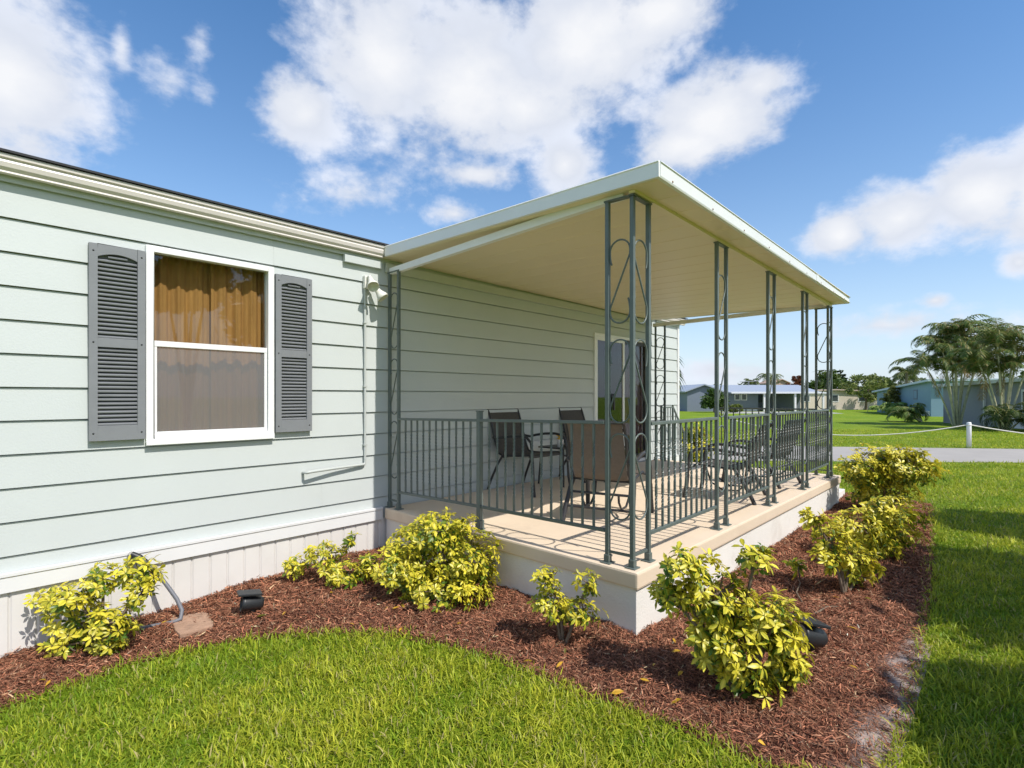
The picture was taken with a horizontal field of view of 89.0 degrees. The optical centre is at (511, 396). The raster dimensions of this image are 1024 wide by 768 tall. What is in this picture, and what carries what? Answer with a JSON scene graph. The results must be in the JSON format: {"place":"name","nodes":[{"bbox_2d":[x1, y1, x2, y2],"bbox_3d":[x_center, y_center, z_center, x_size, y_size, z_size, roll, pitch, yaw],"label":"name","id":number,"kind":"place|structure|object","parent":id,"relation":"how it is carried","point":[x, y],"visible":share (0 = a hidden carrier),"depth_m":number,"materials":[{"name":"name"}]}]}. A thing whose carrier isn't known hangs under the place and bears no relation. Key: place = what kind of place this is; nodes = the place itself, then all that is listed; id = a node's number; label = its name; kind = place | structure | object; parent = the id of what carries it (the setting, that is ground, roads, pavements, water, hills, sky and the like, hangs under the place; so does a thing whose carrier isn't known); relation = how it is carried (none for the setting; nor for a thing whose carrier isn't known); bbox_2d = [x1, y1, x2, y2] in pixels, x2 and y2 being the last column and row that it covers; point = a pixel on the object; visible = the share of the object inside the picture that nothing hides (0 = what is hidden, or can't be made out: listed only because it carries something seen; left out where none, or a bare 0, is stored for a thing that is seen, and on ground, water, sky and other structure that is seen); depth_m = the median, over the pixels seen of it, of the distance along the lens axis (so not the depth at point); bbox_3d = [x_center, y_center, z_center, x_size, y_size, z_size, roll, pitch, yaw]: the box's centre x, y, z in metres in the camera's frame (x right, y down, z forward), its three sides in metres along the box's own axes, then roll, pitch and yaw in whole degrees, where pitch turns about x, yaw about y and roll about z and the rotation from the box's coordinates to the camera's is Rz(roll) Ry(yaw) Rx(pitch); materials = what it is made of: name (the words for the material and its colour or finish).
{"place":"outdoors","nodes":[
{"label":"outdoors","id":0,"kind":"place"},
{"bbox_2d":[0,410,1023,767],"bbox_3d":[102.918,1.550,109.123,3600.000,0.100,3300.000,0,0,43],"label":"lawn","id":1,"kind":"structure","parent":0,"point":[858,422],"depth_m":2.65,"materials":[{"name":"green plant"}]},
{"bbox_2d":[0,148,686,657],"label":"mobile home","id":2,"kind":"object","parent":1,"relation":"on","point":[96,466],"visible":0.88,"depth_m":4.04,"materials":[{"name":"green"}]},
{"bbox_2d":[127,551,183,630],"bbox_3d":[-2.424,1.293,3.504,0.407,0.480,0.209,0,0,-6],"label":"drain hose","id":3,"kind":"object","parent":2,"relation":"attached to","point":[133,554],"visible":0.66,"depth_m":3.54,"materials":[{"name":"grey plastic"}]},
{"bbox_2d":[154,254,210,431],"bbox_3d":[-2.551,-0.310,3.890,0.045,1.620,0.560,0,0,43],"label":"curtain","id":4,"kind":"object","parent":2,"relation":"hanging from","point":[182,300],"visible":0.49,"depth_m":3.95,"materials":[{"name":"fabric"}]},
{"bbox_2d":[145,245,274,445],"bbox_3d":[-2.280,-0.365,3.984,0.076,1.410,0.881,0,0,43],"label":"window","id":5,"kind":"structure","parent":2,"relation":"in","point":[153,437],"depth_m":3.91,"materials":[{"name":"plastic"}]},
{"bbox_2d":[211,264,264,428],"bbox_3d":[-2.166,-0.310,4.260,0.041,1.620,0.535,0,0,43],"label":"curtain","id":6,"kind":"object","parent":2,"relation":"hanging from","point":[237,306],"visible":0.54,"depth_m":4.19,"materials":[{"name":"fabric"}]},
{"bbox_2d":[302,288,366,473],"bbox_3d":[-1.566,-0.179,4.673,0.086,1.682,0.618,0,0,43],"label":"conduit pipe","id":7,"kind":"object","parent":2,"relation":"attached to","point":[338,467],"visible":1,"depth_m":4.89,"materials":[{"name":"white plastic"}]},
{"bbox_2d":[363,275,387,301],"bbox_3d":[-1.281,-1.021,4.886,0.207,0.244,0.232,0,0,43],"label":"floodlight","id":8,"kind":"object","parent":2,"relation":"attached to","point":[370,283],"visible":1,"depth_m":4.86,"materials":[{"name":"beige plastic"}]},
{"bbox_2d":[383,160,849,326],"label":"porch roof","id":9,"kind":"structure","parent":2,"relation":"attached to","point":[551,245],"depth_m":4.78,"materials":[{"name":"white metal"}]},
{"bbox_2d":[592,332,644,460],"bbox_3d":[1.756,0.055,8.289,0.120,2.010,1.650,0,0,43],"label":"sliding door","id":10,"kind":"structure","parent":2,"relation":"in","point":[597,336],"depth_m":8.26,"materials":[{"name":"plastic"}]},
{"bbox_2d":[625,344,642,454],"bbox_3d":[1.994,0.055,8.635,0.050,1.910,0.740,0,0,43],"label":"drape","id":11,"kind":"object","parent":2,"relation":"hanging from","point":[639,402],"visible":0.43,"depth_m":8.76,"materials":[{"name":"grey fabric"}]},
{"bbox_2d":[0,490,937,767],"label":"mulch bed","id":12,"kind":"object","parent":1,"relation":"on","point":[890,718],"visible":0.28,"depth_m":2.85,"materials":[{"name":"brown wood"}]},
{"bbox_2d":[23,552,167,659],"bbox_3d":[-2.548,1.294,3.184,0.797,0.607,0.417,0,0,0],"label":"variegated shrub","id":13,"kind":"object","parent":12,"relation":"on","point":[97,621],"visible":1,"depth_m":3.13,"materials":[{"name":"yellow plant"}]},
{"bbox_2d":[171,612,213,638],"bbox_3d":[-2.148,1.554,3.501,0.219,0.092,0.336,0,0,-40],"label":"stepping stone","id":14,"kind":"object","parent":12,"relation":"on","point":[186,626],"visible":0.61,"depth_m":3.45,"materials":[{"name":"beige stone"}]},
{"bbox_2d":[237,589,263,613],"bbox_3d":[-1.798,1.448,3.585,0.164,0.235,0.109,0,0,-35],"label":"garden spotlight","id":15,"kind":"object","parent":12,"relation":"on","point":[252,600],"visible":0.94,"depth_m":3.56,"materials":[{"name":"black plastic"}]},
{"bbox_2d":[281,530,383,589],"bbox_3d":[-1.412,1.295,4.108,0.850,0.447,0.411,0,0,7],"label":"variegated shrub","id":16,"kind":"object","parent":12,"relation":"on","point":[335,575],"visible":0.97,"depth_m":4.09,"materials":[{"name":"yellow plant"}]},
{"bbox_2d":[371,506,503,613],"bbox_3d":[-0.533,1.161,3.808,0.920,0.694,0.890,0,0,43],"label":"variegated shrub","id":17,"kind":"object","parent":12,"relation":"on","point":[455,577],"visible":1,"depth_m":3.67,"materials":[{"name":"yellow plant"}]},
{"bbox_2d":[40,546,931,744],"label":"fallen leaves","id":18,"kind":"object","parent":12,"relation":"on","point":[617,691],"visible":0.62,"depth_m":2.88,"materials":[{"name":"yellow plant"}]},
{"bbox_2d":[526,565,608,644],"bbox_3d":[0.332,1.254,3.101,0.479,0.498,0.274,0,0,-8],"label":"variegated shrub","id":19,"kind":"object","parent":12,"relation":"on","point":[567,612],"visible":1,"depth_m":3.08,"materials":[{"name":"yellow plant"}]},
{"bbox_2d":[646,538,815,708],"bbox_3d":[1.092,1.119,2.603,0.817,0.781,0.465,0,0,13],"label":"variegated shrub","id":20,"kind":"object","parent":12,"relation":"on","point":[717,644],"visible":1,"depth_m":2.55,"materials":[{"name":"yellow plant"}]},
{"bbox_2d":[782,557,807,577],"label":"variegated shrub","id":21,"kind":"object","parent":12,"relation":"on","point":[795,565],"visible":1,"depth_m":4.18,"materials":[{"name":"green plant"}]},
{"bbox_2d":[796,577,802,601],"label":"twig","id":22,"kind":"object","parent":12,"relation":"on","point":[797,590],"visible":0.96,"depth_m":3.83,"materials":[{"name":"brown wood"}]},
{"bbox_2d":[789,612,830,651],"bbox_3d":[1.716,1.388,2.992,0.185,0.264,0.130,0,0,-12],"label":"garden spotlight","id":23,"kind":"object","parent":12,"relation":"on","point":[816,636],"visible":0.59,"depth_m":2.95,"materials":[{"name":"black plastic"}]},
{"bbox_2d":[814,606,843,612],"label":"twig","id":24,"kind":"object","parent":12,"relation":"on","point":[822,609],"visible":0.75,"depth_m":3.52,"materials":[{"name":"brown wood"}]},
{"bbox_2d":[798,506,886,593],"bbox_3d":[2.451,1.165,3.930,0.642,0.688,0.382,0,0,-10],"label":"variegated shrub","id":25,"kind":"object","parent":12,"relation":"on","point":[838,560],"visible":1,"depth_m":3.87,"materials":[{"name":"yellow plant"}]},
{"bbox_2d":[825,493,934,559],"bbox_3d":[3.348,1.188,4.801,0.954,0.638,0.609,0,0,-18],"label":"variegated shrub","id":26,"kind":"object","parent":12,"relation":"on","point":[881,533],"visible":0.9,"depth_m":4.71,"materials":[{"name":"yellow plant"}]},
{"bbox_2d":[834,441,951,506],"bbox_3d":[4.766,1.032,6.514,1.165,0.947,0.994,0,0,43],"label":"variegated shrub","id":27,"kind":"object","parent":12,"relation":"on","point":[888,463],"visible":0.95,"depth_m":6.41,"materials":[{"name":"yellow plant"}]},
{"bbox_2d":[385,459,840,634],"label":"porch platform","id":28,"kind":"structure","parent":1,"relation":"on","point":[530,546],"depth_m":4.30,"materials":[{"name":"white paint"}]},
{"bbox_2d":[385,269,403,509],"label":"iron column","id":29,"kind":"structure","parent":28,"relation":"on","point":[390,412],"depth_m":5.00,"materials":[{"name":"grey metal"}]},
{"bbox_2d":[474,411,485,529],"bbox_3d":[-0.261,0.590,4.212,0.070,0.960,0.070,0,0,43],"label":"railing post","id":30,"kind":"object","parent":28,"relation":"on","point":[479,523],"visible":0.87,"depth_m":4.20,"materials":[{"name":"green metal"}]},
{"bbox_2d":[398,418,475,506],"bbox_3d":[-0.670,0.548,4.586,1.068,0.739,0.038,0,0,42],"label":"iron railing","id":31,"kind":"object","parent":30,"relation":"attached to","point":[442,499],"visible":0.98,"depth_m":4.54,"materials":[{"name":"grey metal"}]},
{"bbox_2d":[480,419,604,531],"bbox_3d":[0.180,0.525,3.787,1.184,0.743,0.038,0,0,44],"label":"iron railing","id":32,"kind":"object","parent":30,"relation":"attached to","point":[561,520],"visible":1,"depth_m":3.72,"materials":[{"name":"metal"}]},
{"bbox_2d":[487,409,569,497],"bbox_3d":[0.165,0.590,6.057,0.832,0.972,0.658,0,0,43],"label":"patio chair","id":33,"kind":"object","parent":28,"relation":"on","point":[518,432],"visible":0.63,"depth_m":6.16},
{"bbox_2d":[538,444,585,486],"bbox_3d":[0.618,0.839,6.455,0.412,0.464,0.452,0,0,43],"label":"side table","id":34,"kind":"object","parent":28,"relation":"on","point":[554,447],"visible":0.5,"depth_m":6.38,"materials":[{"name":"black metal"}]},
{"bbox_2d":[559,407,629,469],"bbox_3d":[1.085,0.590,7.032,0.832,0.972,0.658,0,0,43],"label":"patio chair","id":35,"kind":"object","parent":28,"relation":"on","point":[571,414],"visible":0.09,"depth_m":7.22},
{"bbox_2d":[563,422,653,528],"bbox_3d":[0.848,0.639,4.633,0.664,0.877,0.800,0,0,27],"label":"patio chair","id":36,"kind":"object","parent":28,"relation":"on","point":[618,450],"visible":0.66,"depth_m":4.40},
{"bbox_2d":[600,193,655,570],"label":"iron column","id":37,"kind":"structure","parent":28,"relation":"on","point":[646,551],"depth_m":3.35,"materials":[{"name":"grey metal"}]},
{"bbox_2d":[651,417,717,534],"bbox_3d":[1.272,0.531,3.805,0.038,0.740,1.082,0,0,43],"label":"iron railing","id":38,"kind":"object","parent":37,"relation":"attached to","point":[663,526],"visible":0.99,"depth_m":3.74,"materials":[{"name":"green metal"}]},
{"bbox_2d":[653,326,666,460],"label":"iron column","id":39,"kind":"structure","parent":28,"relation":"on","point":[656,376],"depth_m":8.79,"materials":[{"name":"metal"}]},
{"bbox_2d":[660,405,684,461],"bbox_3d":[2.833,0.820,9.125,0.030,1.360,0.935,0,0,43],"label":"stair railing","id":40,"kind":"object","parent":28,"relation":"on","point":[674,411],"visible":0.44,"depth_m":9.09,"materials":[{"name":"green metal"}]},
{"bbox_2d":[711,241,731,530],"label":"iron column","id":41,"kind":"structure","parent":28,"relation":"on","point":[717,392],"depth_m":4.21,"materials":[{"name":"grey metal"}]},
{"bbox_2d":[728,413,768,503],"bbox_3d":[2.155,0.531,4.741,0.038,0.740,1.029,0,0,43],"label":"iron railing","id":42,"kind":"object","parent":41,"relation":"attached to","point":[747,494],"visible":1,"depth_m":4.70,"materials":[{"name":"grey metal"}]},
{"bbox_2d":[682,422,771,504],"bbox_3d":[2.329,0.672,5.589,0.800,0.809,0.684,0,0,35],"label":"patio chair","id":43,"kind":"object","parent":28,"relation":"on","point":[752,500],"visible":0.48,"depth_m":5.52,"materials":[{"name":"black metal"}]},
{"bbox_2d":[721,419,804,488],"bbox_3d":[3.153,0.672,6.507,0.684,0.809,0.800,0,0,-41],"label":"patio chair","id":44,"kind":"object","parent":28,"relation":"on","point":[779,486],"visible":0.3,"depth_m":6.34,"materials":[{"name":"black metal"}]},
{"bbox_2d":[763,271,778,506],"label":"iron column","id":45,"kind":"structure","parent":28,"relation":"on","point":[773,412],"depth_m":5.19,"materials":[{"name":"grey metal"}]},
{"bbox_2d":[776,411,803,485],"bbox_3d":[3.006,0.531,5.643,0.038,0.740,0.989,0,0,43],"label":"iron railing","id":46,"kind":"object","parent":45,"relation":"attached to","point":[794,474],"visible":1,"depth_m":5.61,"materials":[{"name":"metal"}]},
{"bbox_2d":[798,291,810,489],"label":"iron column","id":47,"kind":"structure","parent":28,"relation":"on","point":[804,391],"depth_m":6.06,"materials":[{"name":"grey metal"}]},
{"bbox_2d":[813,305,833,477],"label":"iron column","id":48,"kind":"structure","parent":28,"relation":"on","point":[829,389],"depth_m":7.01,"materials":[{"name":"grey metal"}]},
{"bbox_2d":[719,407,814,461],"bbox_3d":[3.662,0.525,7.625,1.365,0.732,0.038,0,0,43],"label":"iron railing","id":49,"kind":"object","parent":48,"relation":"attached to","point":[778,409],"visible":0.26,"depth_m":7.71,"materials":[{"name":"grey metal"}]},
{"bbox_2d":[808,409,828,472],"bbox_3d":[3.831,0.531,6.518,0.038,0.740,0.974,0,0,43],"label":"iron railing","id":50,"kind":"object","parent":48,"relation":"attached to","point":[817,434],"visible":0.99,"depth_m":6.54,"materials":[{"name":"grey metal"}]},
{"bbox_2d":[679,356,686,391],"bbox_3d":[3.490,0.144,14.188,2.053,2.744,2.465,0,0,1],"label":"feather palm","id":51,"kind":"object","parent":1,"relation":"on","point":[680,374],"visible":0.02,"depth_m":13.28,"materials":[{"name":"green plant"}]},
{"bbox_2d":[679,422,713,461],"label":"variegated shrub","id":52,"kind":"object","parent":1,"relation":"on","point":[694,442],"visible":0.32,"depth_m":11.75,"materials":[{"name":"yellow plant"}]},
{"bbox_2d":[699,388,729,411],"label":"round tree","id":53,"kind":"object","parent":1,"relation":"on","point":[707,401],"visible":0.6,"depth_m":50.27,"materials":[{"name":"green plant"}]},
{"bbox_2d":[720,404,742,412],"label":"bush","id":54,"kind":"object","parent":1,"relation":"on","point":[737,406],"visible":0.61,"depth_m":49.75,"materials":[{"name":"green plant"}]},
{"bbox_2d":[740,378,759,384],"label":"feather palm","id":55,"kind":"object","parent":1,"relation":"on","point":[756,382],"visible":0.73,"depth_m":87.39,"materials":[{"name":"green plant"}]},
{"bbox_2d":[756,373,783,383],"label":"feather palm","id":56,"kind":"object","parent":1,"relation":"on","point":[762,376],"visible":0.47,"depth_m":91.95,"materials":[{"name":"green plant"}]},
{"bbox_2d":[785,375,800,385],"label":"copper tree","id":57,"kind":"object","parent":1,"relation":"on","point":[795,380],"visible":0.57,"depth_m":95.06,"materials":[{"name":"brown plant"}]},
{"bbox_2d":[808,369,847,389],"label":"dense tree","id":58,"kind":"object","parent":1,"relation":"on","point":[837,381],"visible":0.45,"depth_m":75.47,"materials":[{"name":"green plant"}]},
{"bbox_2d":[800,389,876,409],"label":"cream house","id":59,"kind":"structure","parent":1,"relation":"on","point":[842,400],"depth_m":62.00,"materials":[{"name":"beige paint"}]},
{"bbox_2d":[829,394,838,401],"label":"window","id":60,"kind":"structure","parent":59,"relation":"in","point":[835,396],"depth_m":61.97,"materials":[{"name":"white glass"}]},
{"bbox_2d":[858,394,864,401],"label":"window","id":61,"kind":"structure","parent":59,"relation":"in","point":[861,399],"depth_m":61.97,"materials":[{"name":"grey glass"}]},
{"bbox_2d":[839,488,844,498],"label":"porch steps","id":62,"kind":"structure","parent":1,"relation":"on","point":[841,492],"depth_m":7.58,"materials":[{"name":"white paint"}]},
{"bbox_2d":[837,369,847,381],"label":"slender pine","id":63,"kind":"object","parent":1,"relation":"on","point":[842,376],"visible":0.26,"depth_m":91.62,"materials":[{"name":"green plant"}]},
{"bbox_2d":[843,379,887,409],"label":"open tree","id":64,"kind":"object","parent":1,"relation":"on","point":[865,392],"visible":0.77,"depth_m":59.55,"materials":[{"name":"green plant"}]},
{"bbox_2d":[839,373,897,389],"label":"spreading tree","id":65,"kind":"object","parent":1,"relation":"on","point":[860,377],"visible":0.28,"depth_m":65.27,"materials":[{"name":"green plant"}]},
{"bbox_2d":[867,402,907,413],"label":"young palm","id":66,"kind":"object","parent":1,"relation":"on","point":[884,406],"visible":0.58,"depth_m":44.72,"materials":[{"name":"green plant"}]},
{"bbox_2d":[879,384,901,402],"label":"olive bush","id":67,"kind":"object","parent":1,"relation":"on","point":[891,394],"visible":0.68,"depth_m":46.20,"materials":[{"name":"green plant"}]},
{"bbox_2d":[886,403,928,421],"bbox_3d":[23.991,1.001,31.627,2.300,1.337,2.127,0,0,18],"label":"young palm","id":68,"kind":"object","parent":1,"relation":"on","point":[914,413],"visible":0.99,"depth_m":31.19,"materials":[{"name":"green plant"}]},
{"bbox_2d":[888,364,926,383],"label":"feather palm","id":69,"kind":"object","parent":1,"relation":"on","point":[906,377],"visible":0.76,"depth_m":60.04,"materials":[{"name":"green plant"}]},
{"bbox_2d":[891,371,926,384],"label":"feather palm","id":70,"kind":"object","parent":1,"relation":"on","point":[912,379],"visible":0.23,"depth_m":63.55,"materials":[{"name":"green plant"}]},
{"bbox_2d":[872,378,1008,416],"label":"sky blue house","id":71,"kind":"structure","parent":1,"relation":"on","point":[922,391],"depth_m":41.16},
{"bbox_2d":[913,390,917,398],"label":"window","id":72,"kind":"structure","parent":71,"relation":"in","point":[915,392],"depth_m":42.76,"materials":[{"name":"blue glass"}]},
{"bbox_2d":[888,314,1003,425],"bbox_3d":[23.298,-1.342,27.334,5.440,5.710,3.674,0,0,-7],"label":"areca palm","id":73,"kind":"object","parent":1,"relation":"on","point":[953,336],"visible":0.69,"depth_m":27.18,"materials":[{"name":"green plant"}]},
{"bbox_2d":[966,422,971,447],"bbox_3d":[13.430,1.117,15.300,0.129,0.765,0.132,0,0,43],"label":"rope fence post","id":74,"kind":"object","parent":1,"relation":"on","point":[969,435],"visible":0.88,"depth_m":15.26,"materials":[{"name":"plastic"}]},
{"bbox_2d":[736,420,966,435],"bbox_3d":[10.590,1.020,16.750,6.385,0.452,0.028,0,0,27],"label":"rope","id":75,"kind":"object","parent":74,"relation":"attached to","point":[888,434],"visible":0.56,"depth_m":16.10,"materials":[{"name":"white fabric"}]},
{"bbox_2d":[972,425,1023,433],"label":"rope","id":76,"kind":"object","parent":74,"relation":"attached to","point":[997,429],"visible":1,"depth_m":15.07,"materials":[{"name":"white fabric"}]},
{"bbox_2d":[932,378,1023,428],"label":"grey house","id":77,"kind":"structure","parent":1,"relation":"on","point":[973,409],"depth_m":27.26,"materials":[{"name":"paint"}]},
{"bbox_2d":[1021,389,1023,409],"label":"window","id":78,"kind":"structure","parent":77,"relation":"in","point":[1022,390],"depth_m":24.17,"materials":[{"name":"grey glass"}]},
{"bbox_2d":[944,317,1023,429],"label":"areca palm","id":79,"kind":"object","parent":1,"relation":"on","point":[1000,335],"visible":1,"depth_m":23.12,"materials":[{"name":"green plant"}]},
{"bbox_2d":[977,402,1023,430],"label":"bush","id":80,"kind":"object","parent":1,"relation":"on","point":[997,414],"visible":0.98,"depth_m":22.49,"materials":[{"name":"green plant"}]},
{"bbox_2d":[1004,370,1023,377],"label":"tree","id":81,"kind":"object","parent":1,"relation":"on","point":[1020,375],"visible":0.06,"depth_m":100.86,"materials":[{"name":"green plant"}]},
{"bbox_2d":[0,0,1023,387],"label":"sky","id":82,"kind":"structure","parent":0,"point":[879,144],"materials":[{"name":"blue"}]},
{"bbox_2d":[557,435,563,446],"bbox_3d":[0.583,0.524,6.302,0.089,0.165,0.090,0,0,43],"label":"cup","id":83,"kind":"object","parent":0,"point":[558,442],"visible":0.43,"depth_m":6.28,"materials":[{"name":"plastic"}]},
{"bbox_2d":[679,381,825,411],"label":"blue grey house","id":84,"kind":"structure","parent":0,"point":[754,396],"depth_m":55.00,"materials":[{"name":"paint"}]},
{"bbox_2d":[734,394,739,399],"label":"window","id":85,"kind":"structure","parent":84,"relation":"in","point":[736,396],"depth_m":54.97,"materials":[{"name":"grey glass"}]},
{"bbox_2d":[741,394,746,399],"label":"window","id":86,"kind":"structure","parent":84,"relation":"in","point":[743,396],"depth_m":54.97,"materials":[{"name":"grey glass"}]},
{"bbox_2d":[758,395,762,401],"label":"window","id":87,"kind":"structure","parent":84,"relation":"in","point":[760,397],"depth_m":57.57,"materials":[{"name":"black glass"}]},
{"bbox_2d":[760,379,790,384],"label":"tan house","id":88,"kind":"structure","parent":0,"point":[782,382],"depth_m":102.00,"materials":[{"name":"beige"}]},
{"bbox_2d":[720,412,843,413],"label":"driveway","id":89,"kind":"structure","parent":0,"point":[777,412],"depth_m":50.25,"materials":[{"name":"concrete"}]},
{"bbox_2d":[681,443,1023,462],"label":"road","id":90,"kind":"structure","parent":0,"point":[973,454],"depth_m":13.54,"materials":[{"name":"grey asphalt"}]}
]}

